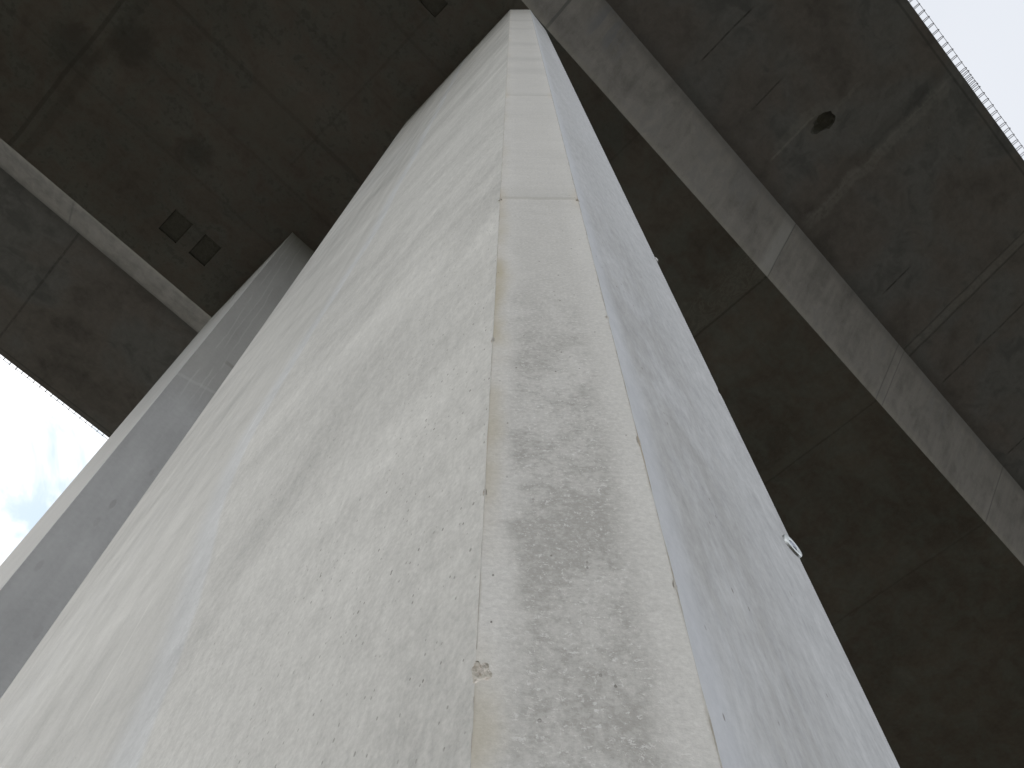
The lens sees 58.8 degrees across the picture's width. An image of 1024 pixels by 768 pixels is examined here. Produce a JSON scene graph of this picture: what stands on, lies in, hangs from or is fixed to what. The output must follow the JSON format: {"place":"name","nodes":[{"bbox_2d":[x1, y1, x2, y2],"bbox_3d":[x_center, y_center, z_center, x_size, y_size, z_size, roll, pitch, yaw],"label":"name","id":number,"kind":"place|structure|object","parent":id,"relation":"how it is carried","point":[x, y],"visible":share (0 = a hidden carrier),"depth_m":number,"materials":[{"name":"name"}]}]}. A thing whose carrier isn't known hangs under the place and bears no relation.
{"place":"outdoors","nodes":[
{"label":"outdoors","id":0,"kind":"place"},
{"bbox_2d":[0,0,1023,564],"label":"sky","id":1,"kind":"structure","parent":0,"point":[44,445],"materials":[{"name":"white"}]},
{"bbox_3d":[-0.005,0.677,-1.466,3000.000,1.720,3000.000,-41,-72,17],"label":"ground","id":2,"kind":"structure","parent":0,"visible":0},
{"bbox_2d":[0,232,313,698],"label":"concrete pier","id":3,"kind":"structure","parent":2,"relation":"on","point":[49,563],"depth_m":7.47,"materials":[{"name":"grey concrete"}]},
{"bbox_2d":[0,10,899,767],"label":"concrete pier","id":4,"kind":"structure","parent":2,"relation":"on","point":[458,470],"depth_m":1.31,"materials":[{"name":"concrete"}]},
{"bbox_2d":[0,0,1023,767],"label":"bridge deck","id":5,"kind":"structure","parent":4,"relation":"on","point":[824,200],"depth_m":13.91,"materials":[{"name":"concrete"}]},
{"bbox_2d":[782,534,801,557],"bbox_3d":[0.434,0.252,1.410,0.008,0.042,0.042,-41,-72,17],"label":"steel washer","id":6,"kind":"object","parent":4,"relation":"attached to","point":[792,545],"visible":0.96,"depth_m":1.40,"materials":[{"name":"silver metal"}]}
]}

